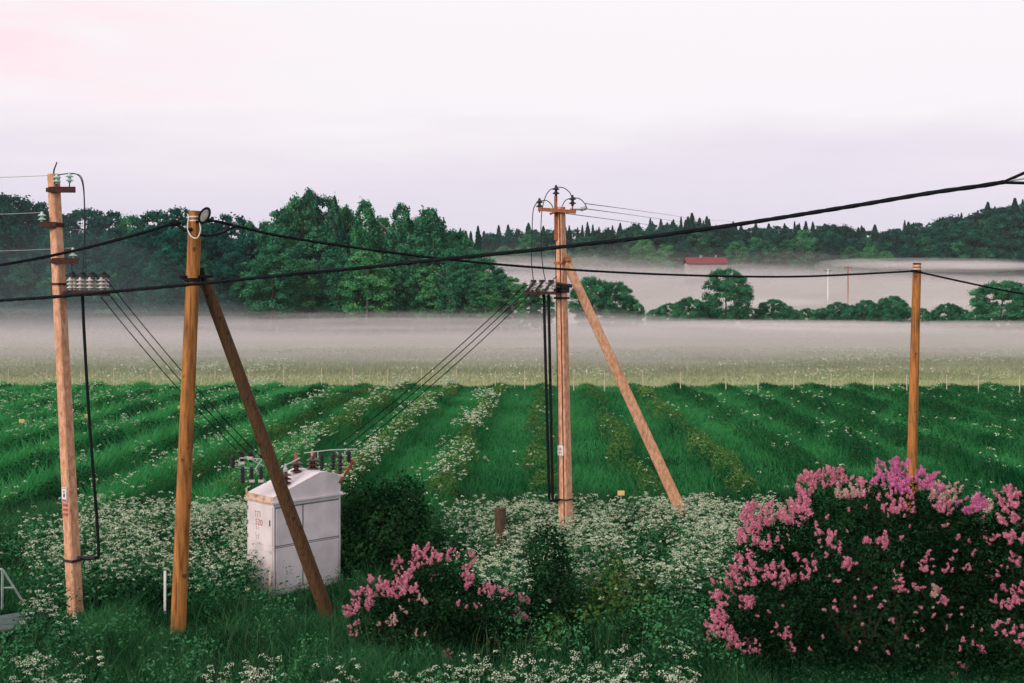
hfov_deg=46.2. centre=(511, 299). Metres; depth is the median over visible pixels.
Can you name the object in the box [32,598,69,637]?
cow parsley plant
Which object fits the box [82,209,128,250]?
broadleaf tree
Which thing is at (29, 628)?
cow parsley plant
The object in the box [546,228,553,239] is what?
broadleaf tree
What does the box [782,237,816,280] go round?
birch tree
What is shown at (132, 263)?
broadleaf tree
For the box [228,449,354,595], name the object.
transformer cabinet
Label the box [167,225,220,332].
broadleaf tree
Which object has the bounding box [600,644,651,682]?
cow parsley plant
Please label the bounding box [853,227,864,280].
spruce tree
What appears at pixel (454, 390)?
bush row
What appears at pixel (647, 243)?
birch tree
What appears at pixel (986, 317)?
field bush
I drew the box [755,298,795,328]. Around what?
field bush
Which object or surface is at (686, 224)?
spruce tree
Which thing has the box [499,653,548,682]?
cow parsley plant
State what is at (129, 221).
broadleaf tree
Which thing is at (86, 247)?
power cable
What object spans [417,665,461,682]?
cow parsley plant
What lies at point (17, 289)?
broadleaf tree
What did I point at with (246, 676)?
cow parsley plant
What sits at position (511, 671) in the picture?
cow parsley plant
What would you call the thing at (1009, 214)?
pine tree
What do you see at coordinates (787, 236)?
pine tree
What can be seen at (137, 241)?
broadleaf tree
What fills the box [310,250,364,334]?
broadleaf tree
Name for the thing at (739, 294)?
round tree
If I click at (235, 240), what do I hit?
broadleaf tree
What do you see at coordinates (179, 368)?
overhead wire
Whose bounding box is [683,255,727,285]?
barn
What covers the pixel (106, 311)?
broadleaf tree
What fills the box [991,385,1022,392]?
row
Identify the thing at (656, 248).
broadleaf tree
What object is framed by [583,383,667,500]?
bush row
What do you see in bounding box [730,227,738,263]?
spruce tree
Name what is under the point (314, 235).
broadleaf tree
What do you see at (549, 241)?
pine tree
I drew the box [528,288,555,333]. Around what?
broadleaf tree
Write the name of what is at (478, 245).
spruce tree
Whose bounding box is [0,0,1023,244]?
sky
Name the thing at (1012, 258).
broadleaf tree
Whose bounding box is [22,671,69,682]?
cow parsley plant
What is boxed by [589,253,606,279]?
birch tree
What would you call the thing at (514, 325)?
birch tree
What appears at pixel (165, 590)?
white stake
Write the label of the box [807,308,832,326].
field bush
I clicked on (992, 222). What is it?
broadleaf tree
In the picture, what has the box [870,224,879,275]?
spruce tree
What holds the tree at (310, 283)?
on the ground at (654, 293)
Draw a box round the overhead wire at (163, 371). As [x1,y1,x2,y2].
[101,297,240,453]
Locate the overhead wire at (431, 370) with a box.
[337,286,523,445]
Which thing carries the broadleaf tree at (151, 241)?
on the ground at (654, 293)
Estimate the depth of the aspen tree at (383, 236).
228.42 m
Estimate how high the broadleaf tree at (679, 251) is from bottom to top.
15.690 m
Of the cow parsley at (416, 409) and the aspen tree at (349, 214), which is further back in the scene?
the aspen tree at (349, 214)
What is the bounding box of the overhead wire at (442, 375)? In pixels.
[353,290,533,448]
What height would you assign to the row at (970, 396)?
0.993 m
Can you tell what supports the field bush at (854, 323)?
on the ground at (654, 293)
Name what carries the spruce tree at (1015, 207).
on the ground at (654, 293)
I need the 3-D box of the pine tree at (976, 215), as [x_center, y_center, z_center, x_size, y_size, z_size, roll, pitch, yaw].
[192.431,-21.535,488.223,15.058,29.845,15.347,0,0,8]
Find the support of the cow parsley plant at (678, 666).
on the ground at (654, 293)
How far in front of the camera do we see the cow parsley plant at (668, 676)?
16.08 m
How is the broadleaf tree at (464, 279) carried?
on the ground at (654, 293)
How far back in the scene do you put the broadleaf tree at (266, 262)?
205.87 m
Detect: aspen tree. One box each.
[239,218,259,325]
[248,267,273,335]
[252,219,266,258]
[262,222,277,327]
[277,206,300,332]
[294,187,321,314]
[301,190,322,315]
[313,252,339,334]
[322,195,344,272]
[338,204,355,245]
[350,196,382,322]
[367,224,386,273]
[368,260,392,333]
[379,202,420,326]
[403,205,450,332]
[433,261,462,334]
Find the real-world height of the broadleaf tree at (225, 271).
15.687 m
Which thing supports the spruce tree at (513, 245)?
on the ground at (654, 293)
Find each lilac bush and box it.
[342,542,520,665]
[699,455,1023,681]
[951,482,1023,682]
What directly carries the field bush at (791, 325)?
on the ground at (654, 293)
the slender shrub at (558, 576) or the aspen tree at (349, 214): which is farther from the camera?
the aspen tree at (349, 214)
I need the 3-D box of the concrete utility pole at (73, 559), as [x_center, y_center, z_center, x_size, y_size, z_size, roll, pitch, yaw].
[-8.320,1.884,22.792,1.322,9.033,0.484,0,0,0]
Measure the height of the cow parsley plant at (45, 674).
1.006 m
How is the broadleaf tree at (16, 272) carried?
on the ground at (654, 293)
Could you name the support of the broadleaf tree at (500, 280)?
on the ground at (654, 293)
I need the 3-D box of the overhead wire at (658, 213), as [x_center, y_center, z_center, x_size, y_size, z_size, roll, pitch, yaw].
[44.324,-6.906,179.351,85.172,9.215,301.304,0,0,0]
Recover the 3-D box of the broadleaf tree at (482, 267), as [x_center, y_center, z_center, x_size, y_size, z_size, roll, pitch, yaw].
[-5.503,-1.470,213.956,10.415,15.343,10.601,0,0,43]
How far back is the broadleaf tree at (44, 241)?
229.12 m
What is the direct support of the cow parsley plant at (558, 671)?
on the ground at (654, 293)
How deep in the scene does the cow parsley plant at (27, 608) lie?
21.25 m
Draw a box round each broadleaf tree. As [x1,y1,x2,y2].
[0,192,35,303]
[0,194,47,324]
[0,242,36,324]
[0,255,19,323]
[0,257,37,331]
[0,286,19,329]
[5,201,64,329]
[14,228,51,330]
[17,286,39,331]
[23,228,71,320]
[28,285,53,332]
[32,263,80,329]
[34,232,97,331]
[39,251,92,331]
[62,213,79,243]
[66,207,112,325]
[66,234,117,332]
[66,259,114,332]
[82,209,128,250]
[89,263,132,332]
[90,248,143,332]
[94,227,141,331]
[109,211,148,330]
[111,236,151,332]
[113,253,161,332]
[128,209,175,330]
[129,223,182,332]
[133,269,174,332]
[137,246,199,333]
[143,227,202,327]
[153,265,202,333]
[157,205,201,243]
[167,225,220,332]
[170,250,225,333]
[198,263,240,332]
[199,235,244,327]
[202,217,229,331]
[202,252,252,333]
[212,212,253,257]
[213,238,252,332]
[222,260,271,333]
[231,230,265,332]
[239,244,305,336]
[247,206,303,331]
[265,263,313,335]
[271,239,285,303]
[275,244,320,331]
[293,224,350,332]
[301,194,346,330]
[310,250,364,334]
[319,232,351,328]
[321,253,377,335]
[368,243,395,332]
[374,266,422,334]
[387,235,441,333]
[418,247,479,333]
[442,262,487,334]
[443,230,478,332]
[444,229,458,256]
[453,269,481,331]
[462,250,509,333]
[467,243,484,259]
[469,234,510,273]
[483,267,515,334]
[484,232,506,241]
[485,238,511,272]
[503,228,526,277]
[511,281,542,334]
[512,233,540,280]
[522,234,547,280]
[524,251,548,280]
[527,229,538,240]
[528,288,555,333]
[534,231,550,279]
[540,244,555,280]
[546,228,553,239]
[549,248,577,279]
[550,238,579,279]
[567,229,580,241]
[570,236,595,277]
[580,235,609,278]
[595,251,618,281]
[608,236,633,280]
[609,251,630,280]
[615,228,633,277]
[622,229,655,280]
[624,243,653,279]
[629,223,641,229]
[639,232,666,279]
[643,224,662,279]
[658,227,697,281]
[668,240,700,281]
[679,232,714,267]
[697,232,726,264]
[717,234,750,273]
[743,237,772,281]
[743,246,773,281]
[749,228,770,281]
[750,240,782,281]
[753,231,785,281]
[759,226,795,281]
[772,239,803,281]
[778,232,805,281]
[795,229,818,280]
[805,225,850,280]
[809,238,842,280]
[815,231,845,280]
[838,238,863,280]
[838,246,861,280]
[839,248,857,280]
[853,236,878,280]
[872,240,897,281]
[876,230,901,277]
[880,228,901,269]
[888,234,923,281]
[889,246,916,281]
[899,247,930,281]
[901,222,931,282]
[914,220,948,282]
[917,238,933,280]
[918,245,946,282]
[922,227,956,282]
[926,242,960,282]
[940,217,970,240]
[941,220,987,280]
[943,241,974,283]
[955,246,982,283]
[966,219,1003,282]
[967,247,998,283]
[968,207,997,215]
[975,212,1023,281]
[983,249,1015,283]
[996,213,1023,281]
[998,205,1011,210]
[1006,254,1023,281]
[1010,248,1023,283]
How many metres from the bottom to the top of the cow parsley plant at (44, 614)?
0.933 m
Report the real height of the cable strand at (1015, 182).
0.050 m
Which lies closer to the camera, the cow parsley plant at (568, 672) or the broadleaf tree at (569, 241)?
the cow parsley plant at (568, 672)
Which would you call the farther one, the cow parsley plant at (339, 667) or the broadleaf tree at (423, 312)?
the broadleaf tree at (423, 312)
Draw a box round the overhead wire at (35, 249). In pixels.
[7,248,67,250]
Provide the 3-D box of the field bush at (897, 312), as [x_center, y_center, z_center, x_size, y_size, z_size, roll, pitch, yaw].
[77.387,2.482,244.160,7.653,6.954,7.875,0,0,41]
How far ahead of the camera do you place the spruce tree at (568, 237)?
463.44 m
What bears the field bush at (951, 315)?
on the ground at (654, 293)
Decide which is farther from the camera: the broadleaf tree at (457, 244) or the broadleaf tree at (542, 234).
the broadleaf tree at (542, 234)
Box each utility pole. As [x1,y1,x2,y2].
[38,162,109,614]
[170,210,335,633]
[526,185,688,533]
[827,269,828,304]
[847,266,848,304]
[906,263,921,516]
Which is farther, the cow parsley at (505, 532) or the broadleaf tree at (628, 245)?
the broadleaf tree at (628, 245)
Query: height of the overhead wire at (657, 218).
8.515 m
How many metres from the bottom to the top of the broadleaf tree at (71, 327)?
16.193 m
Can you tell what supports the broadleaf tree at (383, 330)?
on the ground at (654, 293)
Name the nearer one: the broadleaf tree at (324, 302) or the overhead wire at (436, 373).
the overhead wire at (436, 373)
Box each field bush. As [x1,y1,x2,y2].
[617,298,645,330]
[645,309,663,328]
[649,302,687,329]
[670,296,709,329]
[691,307,717,328]
[740,308,762,327]
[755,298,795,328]
[782,308,797,327]
[794,308,820,328]
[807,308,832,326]
[817,301,855,327]
[838,305,864,326]
[852,299,879,327]
[864,303,894,326]
[875,295,910,327]
[901,307,910,326]
[910,308,931,328]
[930,312,942,327]
[931,303,964,328]
[950,309,972,328]
[964,313,982,329]
[976,314,994,328]
[1005,303,1023,331]
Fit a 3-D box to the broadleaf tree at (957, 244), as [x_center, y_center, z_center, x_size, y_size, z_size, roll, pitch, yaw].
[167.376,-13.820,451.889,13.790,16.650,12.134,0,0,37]
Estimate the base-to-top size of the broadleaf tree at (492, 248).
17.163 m
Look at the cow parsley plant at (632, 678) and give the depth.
17.57 m
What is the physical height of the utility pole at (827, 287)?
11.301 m
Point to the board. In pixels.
(6, 621)
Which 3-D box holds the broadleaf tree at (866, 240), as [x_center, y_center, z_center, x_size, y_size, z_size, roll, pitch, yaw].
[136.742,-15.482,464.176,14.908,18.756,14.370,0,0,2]
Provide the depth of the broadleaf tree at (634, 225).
499.97 m
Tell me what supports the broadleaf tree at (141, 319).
on the ground at (654, 293)
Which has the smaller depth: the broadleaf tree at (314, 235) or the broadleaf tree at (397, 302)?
the broadleaf tree at (397, 302)
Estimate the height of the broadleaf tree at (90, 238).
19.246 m
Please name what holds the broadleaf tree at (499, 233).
on the ground at (654, 293)
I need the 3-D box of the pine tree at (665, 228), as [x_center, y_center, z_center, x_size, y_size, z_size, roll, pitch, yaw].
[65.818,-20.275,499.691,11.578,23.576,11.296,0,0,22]
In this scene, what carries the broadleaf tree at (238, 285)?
on the ground at (654, 293)
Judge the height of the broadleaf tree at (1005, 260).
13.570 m
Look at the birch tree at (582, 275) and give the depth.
445.09 m
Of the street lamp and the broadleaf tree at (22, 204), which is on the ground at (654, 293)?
the broadleaf tree at (22, 204)
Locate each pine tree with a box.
[482,240,501,258]
[541,236,554,277]
[588,227,614,245]
[596,232,619,278]
[620,225,643,278]
[653,233,674,279]
[658,223,680,232]
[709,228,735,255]
[737,226,759,239]
[770,233,792,281]
[823,224,840,258]
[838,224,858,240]
[881,232,906,281]
[931,214,953,226]
[941,229,972,257]
[946,214,982,230]
[966,210,996,228]
[978,207,1014,251]
[998,209,1023,250]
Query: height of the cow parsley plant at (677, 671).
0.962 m
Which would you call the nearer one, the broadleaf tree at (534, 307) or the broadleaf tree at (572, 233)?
the broadleaf tree at (534, 307)
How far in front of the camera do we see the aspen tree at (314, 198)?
234.47 m
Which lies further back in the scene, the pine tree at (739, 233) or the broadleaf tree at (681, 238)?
the pine tree at (739, 233)
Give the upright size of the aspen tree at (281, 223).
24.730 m
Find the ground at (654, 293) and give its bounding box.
[0,279,1023,682]
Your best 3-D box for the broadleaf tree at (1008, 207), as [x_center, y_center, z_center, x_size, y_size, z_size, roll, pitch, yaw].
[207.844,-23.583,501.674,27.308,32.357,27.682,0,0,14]
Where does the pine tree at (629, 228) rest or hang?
on the ground at (654, 293)
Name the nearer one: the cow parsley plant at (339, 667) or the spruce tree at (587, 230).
the cow parsley plant at (339, 667)
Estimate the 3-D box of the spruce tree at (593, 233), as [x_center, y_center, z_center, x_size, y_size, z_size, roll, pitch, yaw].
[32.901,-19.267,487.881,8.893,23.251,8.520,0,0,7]
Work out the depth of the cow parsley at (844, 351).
109.42 m
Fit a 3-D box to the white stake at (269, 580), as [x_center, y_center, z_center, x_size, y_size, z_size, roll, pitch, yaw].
[-4.860,5.781,24.100,0.050,0.637,0.030,0,0,0]
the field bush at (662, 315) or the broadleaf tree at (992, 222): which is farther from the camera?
the broadleaf tree at (992, 222)
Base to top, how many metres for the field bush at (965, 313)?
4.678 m
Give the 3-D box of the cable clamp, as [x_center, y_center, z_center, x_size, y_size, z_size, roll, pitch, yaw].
[-5.962,-1.343,21.596,0.430,0.234,0.139,0,0,0]
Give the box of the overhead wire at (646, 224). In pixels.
[566,213,825,270]
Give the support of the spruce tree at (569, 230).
on the ground at (654, 293)
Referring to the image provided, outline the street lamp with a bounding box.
[198,207,210,223]
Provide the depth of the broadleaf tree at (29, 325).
228.64 m
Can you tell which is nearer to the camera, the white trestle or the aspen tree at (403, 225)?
the white trestle
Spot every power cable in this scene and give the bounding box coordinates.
[0,180,1003,301]
[0,223,169,265]
[196,219,914,277]
[200,225,239,236]
[921,272,1023,294]
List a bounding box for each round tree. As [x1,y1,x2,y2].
[568,276,616,331]
[598,280,634,330]
[701,267,756,329]
[966,280,1023,331]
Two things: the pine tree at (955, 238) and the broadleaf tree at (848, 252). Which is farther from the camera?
the pine tree at (955, 238)
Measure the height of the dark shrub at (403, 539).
2.300 m
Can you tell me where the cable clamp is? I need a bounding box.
[169,219,191,231]
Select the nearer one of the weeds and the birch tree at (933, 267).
the weeds
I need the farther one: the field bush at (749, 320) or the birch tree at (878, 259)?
the birch tree at (878, 259)
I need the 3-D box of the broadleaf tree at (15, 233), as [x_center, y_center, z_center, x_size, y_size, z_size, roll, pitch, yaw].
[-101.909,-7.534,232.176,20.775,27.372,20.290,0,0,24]
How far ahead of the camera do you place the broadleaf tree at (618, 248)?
463.20 m
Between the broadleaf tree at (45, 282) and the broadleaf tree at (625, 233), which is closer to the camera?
the broadleaf tree at (45, 282)
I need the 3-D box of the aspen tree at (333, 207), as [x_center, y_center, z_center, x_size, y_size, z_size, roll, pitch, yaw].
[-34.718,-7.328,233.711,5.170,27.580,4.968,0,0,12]
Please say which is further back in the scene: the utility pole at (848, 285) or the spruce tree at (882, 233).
the spruce tree at (882, 233)
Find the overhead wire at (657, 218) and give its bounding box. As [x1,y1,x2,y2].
[588,209,838,264]
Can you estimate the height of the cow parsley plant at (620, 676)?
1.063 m
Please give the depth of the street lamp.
21.51 m
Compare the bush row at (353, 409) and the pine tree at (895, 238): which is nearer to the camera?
the bush row at (353, 409)
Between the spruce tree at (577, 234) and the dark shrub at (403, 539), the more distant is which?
the spruce tree at (577, 234)
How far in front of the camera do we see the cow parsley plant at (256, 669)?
17.36 m
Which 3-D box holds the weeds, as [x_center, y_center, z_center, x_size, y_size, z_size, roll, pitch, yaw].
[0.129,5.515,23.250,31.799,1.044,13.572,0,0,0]
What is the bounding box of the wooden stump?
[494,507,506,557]
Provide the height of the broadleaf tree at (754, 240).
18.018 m
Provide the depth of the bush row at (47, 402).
64.64 m
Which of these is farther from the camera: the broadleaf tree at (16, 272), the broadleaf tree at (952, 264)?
the broadleaf tree at (952, 264)
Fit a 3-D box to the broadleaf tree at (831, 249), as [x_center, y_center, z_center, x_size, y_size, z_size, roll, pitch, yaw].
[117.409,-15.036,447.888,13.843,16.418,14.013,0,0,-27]
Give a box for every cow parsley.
[0,345,1023,380]
[0,374,1022,504]
[0,491,793,606]
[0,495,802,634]
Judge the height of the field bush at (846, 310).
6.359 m
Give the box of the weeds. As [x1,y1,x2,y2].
[0,510,1023,682]
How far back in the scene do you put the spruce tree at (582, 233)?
492.50 m
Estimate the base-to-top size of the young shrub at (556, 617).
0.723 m
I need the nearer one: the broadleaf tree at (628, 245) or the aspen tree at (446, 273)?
the aspen tree at (446, 273)
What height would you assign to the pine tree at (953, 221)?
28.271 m
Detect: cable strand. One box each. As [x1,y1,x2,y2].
[1001,181,1023,184]
[1003,172,1023,181]
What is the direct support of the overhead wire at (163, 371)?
attached to the concrete utility pole at (73, 559)
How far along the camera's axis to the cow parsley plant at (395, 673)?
16.79 m
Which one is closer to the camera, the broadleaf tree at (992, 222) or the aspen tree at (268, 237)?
the aspen tree at (268, 237)
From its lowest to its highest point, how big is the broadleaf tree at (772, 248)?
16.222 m
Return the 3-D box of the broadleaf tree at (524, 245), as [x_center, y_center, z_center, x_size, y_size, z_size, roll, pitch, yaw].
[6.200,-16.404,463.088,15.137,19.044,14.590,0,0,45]
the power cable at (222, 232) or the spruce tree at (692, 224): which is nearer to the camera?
the power cable at (222, 232)
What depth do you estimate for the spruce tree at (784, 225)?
488.03 m
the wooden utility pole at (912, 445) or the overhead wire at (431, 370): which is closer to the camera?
the overhead wire at (431, 370)
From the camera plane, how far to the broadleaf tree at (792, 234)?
462.89 m
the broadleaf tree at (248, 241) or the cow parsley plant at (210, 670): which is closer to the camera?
the cow parsley plant at (210, 670)
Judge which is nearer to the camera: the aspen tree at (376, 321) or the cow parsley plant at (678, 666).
the cow parsley plant at (678, 666)
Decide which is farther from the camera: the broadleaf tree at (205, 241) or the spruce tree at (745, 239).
the spruce tree at (745, 239)
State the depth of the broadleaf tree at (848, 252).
445.84 m
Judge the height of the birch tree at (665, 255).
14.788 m
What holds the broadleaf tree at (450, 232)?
on the ground at (654, 293)
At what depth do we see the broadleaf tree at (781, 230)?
485.37 m
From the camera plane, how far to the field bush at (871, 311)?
242.89 m
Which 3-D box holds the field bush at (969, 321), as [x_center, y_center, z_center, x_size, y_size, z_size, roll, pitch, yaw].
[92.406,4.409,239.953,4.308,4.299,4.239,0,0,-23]
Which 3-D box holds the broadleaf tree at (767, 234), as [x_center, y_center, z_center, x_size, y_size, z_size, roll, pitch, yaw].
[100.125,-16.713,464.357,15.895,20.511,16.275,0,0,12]
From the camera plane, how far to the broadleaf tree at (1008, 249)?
460.66 m
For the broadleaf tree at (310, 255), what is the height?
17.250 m
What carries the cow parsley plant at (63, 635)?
on the ground at (654, 293)
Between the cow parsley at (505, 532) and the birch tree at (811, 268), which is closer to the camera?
the cow parsley at (505, 532)
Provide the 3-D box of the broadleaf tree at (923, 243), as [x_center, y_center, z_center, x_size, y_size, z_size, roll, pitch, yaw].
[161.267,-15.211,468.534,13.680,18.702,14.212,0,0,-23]
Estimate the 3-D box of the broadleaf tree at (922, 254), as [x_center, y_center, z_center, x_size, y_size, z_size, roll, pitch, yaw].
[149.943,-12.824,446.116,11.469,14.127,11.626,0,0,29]
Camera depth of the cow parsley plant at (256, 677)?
16.95 m
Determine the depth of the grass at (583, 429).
49.17 m
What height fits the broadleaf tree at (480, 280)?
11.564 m
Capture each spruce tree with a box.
[473,226,482,323]
[506,237,521,281]
[566,232,579,280]
[568,225,572,280]
[575,227,580,257]
[579,225,584,280]
[585,222,589,262]
[588,224,594,276]
[664,219,675,278]
[679,213,700,269]
[683,216,688,229]
[695,218,701,245]
[700,216,712,250]
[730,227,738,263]
[743,232,752,282]
[748,224,772,281]
[772,223,790,281]
[787,224,800,281]
[803,221,809,236]
[809,226,817,280]
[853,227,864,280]
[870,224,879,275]
[876,231,892,281]
[900,220,907,264]
[902,233,914,281]
[962,219,990,283]
[969,202,990,280]
[1001,198,1022,280]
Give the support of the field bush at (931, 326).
on the ground at (654, 293)
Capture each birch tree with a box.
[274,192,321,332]
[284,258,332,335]
[331,206,354,331]
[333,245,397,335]
[374,215,397,332]
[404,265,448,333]
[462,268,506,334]
[493,244,518,276]
[494,276,531,334]
[516,246,541,280]
[571,254,591,280]
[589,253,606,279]
[629,239,662,281]
[650,244,681,281]
[724,240,753,275]
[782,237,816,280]
[796,239,828,280]
[809,262,814,279]
[830,262,846,280]
[854,252,879,280]
[857,246,884,281]
[875,250,898,281]
[931,262,936,282]
[1008,262,1015,280]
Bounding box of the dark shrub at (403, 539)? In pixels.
[339,469,448,578]
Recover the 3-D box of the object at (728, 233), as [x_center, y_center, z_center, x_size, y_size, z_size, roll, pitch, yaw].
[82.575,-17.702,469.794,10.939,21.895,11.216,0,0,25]
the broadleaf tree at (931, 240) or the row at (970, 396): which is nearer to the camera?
the row at (970, 396)
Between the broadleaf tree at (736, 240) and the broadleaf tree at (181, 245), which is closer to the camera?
the broadleaf tree at (181, 245)
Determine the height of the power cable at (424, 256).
0.935 m
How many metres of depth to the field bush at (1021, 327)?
224.65 m
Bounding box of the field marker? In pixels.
[618,491,624,499]
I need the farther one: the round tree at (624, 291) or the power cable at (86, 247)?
the round tree at (624, 291)
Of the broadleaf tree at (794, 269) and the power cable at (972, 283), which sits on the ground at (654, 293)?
the broadleaf tree at (794, 269)
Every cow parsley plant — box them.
[4,656,47,682]
[12,600,48,643]
[13,651,66,682]
[14,653,62,682]
[17,589,58,634]
[17,598,61,651]
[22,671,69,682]
[28,590,68,637]
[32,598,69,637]
[39,673,80,682]
[42,611,84,658]
[64,650,113,682]
[206,664,231,682]
[221,653,268,682]
[241,663,266,682]
[241,666,275,682]
[245,655,287,682]
[313,656,360,682]
[389,671,409,682]
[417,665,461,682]
[434,653,478,682]
[435,665,471,682]
[469,669,515,682]
[473,650,527,682]
[474,666,501,682]
[496,660,524,682]
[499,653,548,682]
[528,662,565,682]
[537,641,587,682]
[551,675,590,682]
[553,662,581,682]
[586,670,630,682]
[588,662,613,682]
[595,673,627,682]
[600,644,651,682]
[602,659,647,682]
[618,653,655,682]
[653,640,701,682]
[656,670,691,682]
[666,667,700,682]
[670,674,692,682]
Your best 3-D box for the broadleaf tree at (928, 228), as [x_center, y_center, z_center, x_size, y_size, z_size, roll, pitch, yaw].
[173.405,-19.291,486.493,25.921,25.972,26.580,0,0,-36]
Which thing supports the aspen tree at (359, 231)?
on the ground at (654, 293)
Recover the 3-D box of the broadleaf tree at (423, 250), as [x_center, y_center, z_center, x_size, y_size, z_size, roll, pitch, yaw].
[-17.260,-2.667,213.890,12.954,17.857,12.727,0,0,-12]
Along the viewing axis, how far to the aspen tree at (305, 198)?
234.51 m
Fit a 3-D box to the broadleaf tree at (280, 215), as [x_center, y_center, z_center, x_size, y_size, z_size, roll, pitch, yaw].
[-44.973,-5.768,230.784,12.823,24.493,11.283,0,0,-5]
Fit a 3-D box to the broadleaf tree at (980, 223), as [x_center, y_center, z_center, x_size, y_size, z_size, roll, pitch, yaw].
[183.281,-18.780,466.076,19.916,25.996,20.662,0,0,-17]
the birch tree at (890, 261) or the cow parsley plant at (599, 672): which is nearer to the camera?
the cow parsley plant at (599, 672)
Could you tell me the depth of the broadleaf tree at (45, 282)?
224.38 m
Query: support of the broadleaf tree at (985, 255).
on the ground at (654, 293)
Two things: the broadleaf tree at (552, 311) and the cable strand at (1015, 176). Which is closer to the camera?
the cable strand at (1015, 176)
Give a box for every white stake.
[164,571,165,610]
[269,572,270,594]
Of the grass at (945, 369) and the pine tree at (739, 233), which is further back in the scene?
the pine tree at (739, 233)
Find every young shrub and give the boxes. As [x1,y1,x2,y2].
[527,610,568,652]
[567,551,663,636]
[614,615,679,657]
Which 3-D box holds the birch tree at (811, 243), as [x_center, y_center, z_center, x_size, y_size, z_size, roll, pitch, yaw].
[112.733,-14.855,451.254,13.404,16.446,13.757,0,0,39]
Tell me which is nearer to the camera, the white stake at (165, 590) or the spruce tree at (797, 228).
the white stake at (165, 590)
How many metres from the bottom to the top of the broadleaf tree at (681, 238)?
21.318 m
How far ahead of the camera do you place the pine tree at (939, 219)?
502.18 m
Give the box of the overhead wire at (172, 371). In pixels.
[104,288,251,456]
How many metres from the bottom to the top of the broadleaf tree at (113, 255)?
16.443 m
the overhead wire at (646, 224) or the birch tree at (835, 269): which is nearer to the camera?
the overhead wire at (646, 224)
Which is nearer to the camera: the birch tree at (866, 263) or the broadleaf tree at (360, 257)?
the broadleaf tree at (360, 257)
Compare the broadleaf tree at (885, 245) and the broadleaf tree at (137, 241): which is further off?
the broadleaf tree at (885, 245)
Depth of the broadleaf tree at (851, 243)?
460.62 m
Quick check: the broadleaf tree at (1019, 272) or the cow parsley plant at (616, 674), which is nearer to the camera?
the cow parsley plant at (616, 674)
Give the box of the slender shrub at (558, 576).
[511,515,582,639]
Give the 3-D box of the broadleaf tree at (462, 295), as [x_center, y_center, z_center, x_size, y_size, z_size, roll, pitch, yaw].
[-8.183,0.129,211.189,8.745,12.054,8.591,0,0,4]
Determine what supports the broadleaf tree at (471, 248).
on the ground at (654, 293)
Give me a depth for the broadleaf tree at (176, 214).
242.15 m
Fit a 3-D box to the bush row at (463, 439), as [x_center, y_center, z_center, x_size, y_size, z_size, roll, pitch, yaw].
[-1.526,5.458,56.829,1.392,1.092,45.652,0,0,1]
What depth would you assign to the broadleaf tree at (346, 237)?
231.90 m
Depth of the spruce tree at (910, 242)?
462.07 m
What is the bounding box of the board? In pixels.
[0,608,51,631]
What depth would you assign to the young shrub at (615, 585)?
21.89 m
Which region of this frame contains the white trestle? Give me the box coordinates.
[0,568,25,609]
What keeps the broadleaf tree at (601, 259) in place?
on the ground at (654, 293)
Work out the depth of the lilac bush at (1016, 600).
19.80 m
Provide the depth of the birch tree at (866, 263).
435.17 m
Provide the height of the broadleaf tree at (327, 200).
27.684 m
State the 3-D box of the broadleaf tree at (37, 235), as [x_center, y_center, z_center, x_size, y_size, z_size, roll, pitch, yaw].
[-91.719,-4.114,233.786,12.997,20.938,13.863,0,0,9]
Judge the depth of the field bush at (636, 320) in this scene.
232.90 m
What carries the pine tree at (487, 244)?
on the ground at (654, 293)
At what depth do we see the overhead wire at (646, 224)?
51.08 m
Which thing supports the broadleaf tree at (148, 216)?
on the ground at (654, 293)
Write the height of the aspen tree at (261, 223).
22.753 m
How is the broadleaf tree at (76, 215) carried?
on the ground at (654, 293)
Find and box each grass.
[0,347,1023,387]
[0,379,1023,520]
[0,483,1023,682]
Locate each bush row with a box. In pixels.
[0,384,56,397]
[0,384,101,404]
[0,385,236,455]
[0,385,283,481]
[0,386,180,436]
[1,384,327,520]
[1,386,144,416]
[135,385,376,501]
[204,383,406,501]
[321,381,461,495]
[424,383,506,500]
[522,384,557,496]
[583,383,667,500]
[631,384,760,497]
[674,385,875,496]
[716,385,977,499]
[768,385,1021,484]
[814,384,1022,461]
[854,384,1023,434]
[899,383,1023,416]
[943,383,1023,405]
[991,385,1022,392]
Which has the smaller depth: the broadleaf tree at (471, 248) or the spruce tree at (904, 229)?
the broadleaf tree at (471, 248)
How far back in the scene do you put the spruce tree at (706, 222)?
494.77 m
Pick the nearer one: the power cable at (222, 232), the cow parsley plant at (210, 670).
the cow parsley plant at (210, 670)
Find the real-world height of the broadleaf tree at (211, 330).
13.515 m
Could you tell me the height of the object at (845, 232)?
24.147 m
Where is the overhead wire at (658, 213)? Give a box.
[585,203,825,269]
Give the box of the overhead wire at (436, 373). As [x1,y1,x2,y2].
[344,291,525,447]
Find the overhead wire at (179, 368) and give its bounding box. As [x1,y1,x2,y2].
[106,279,261,457]

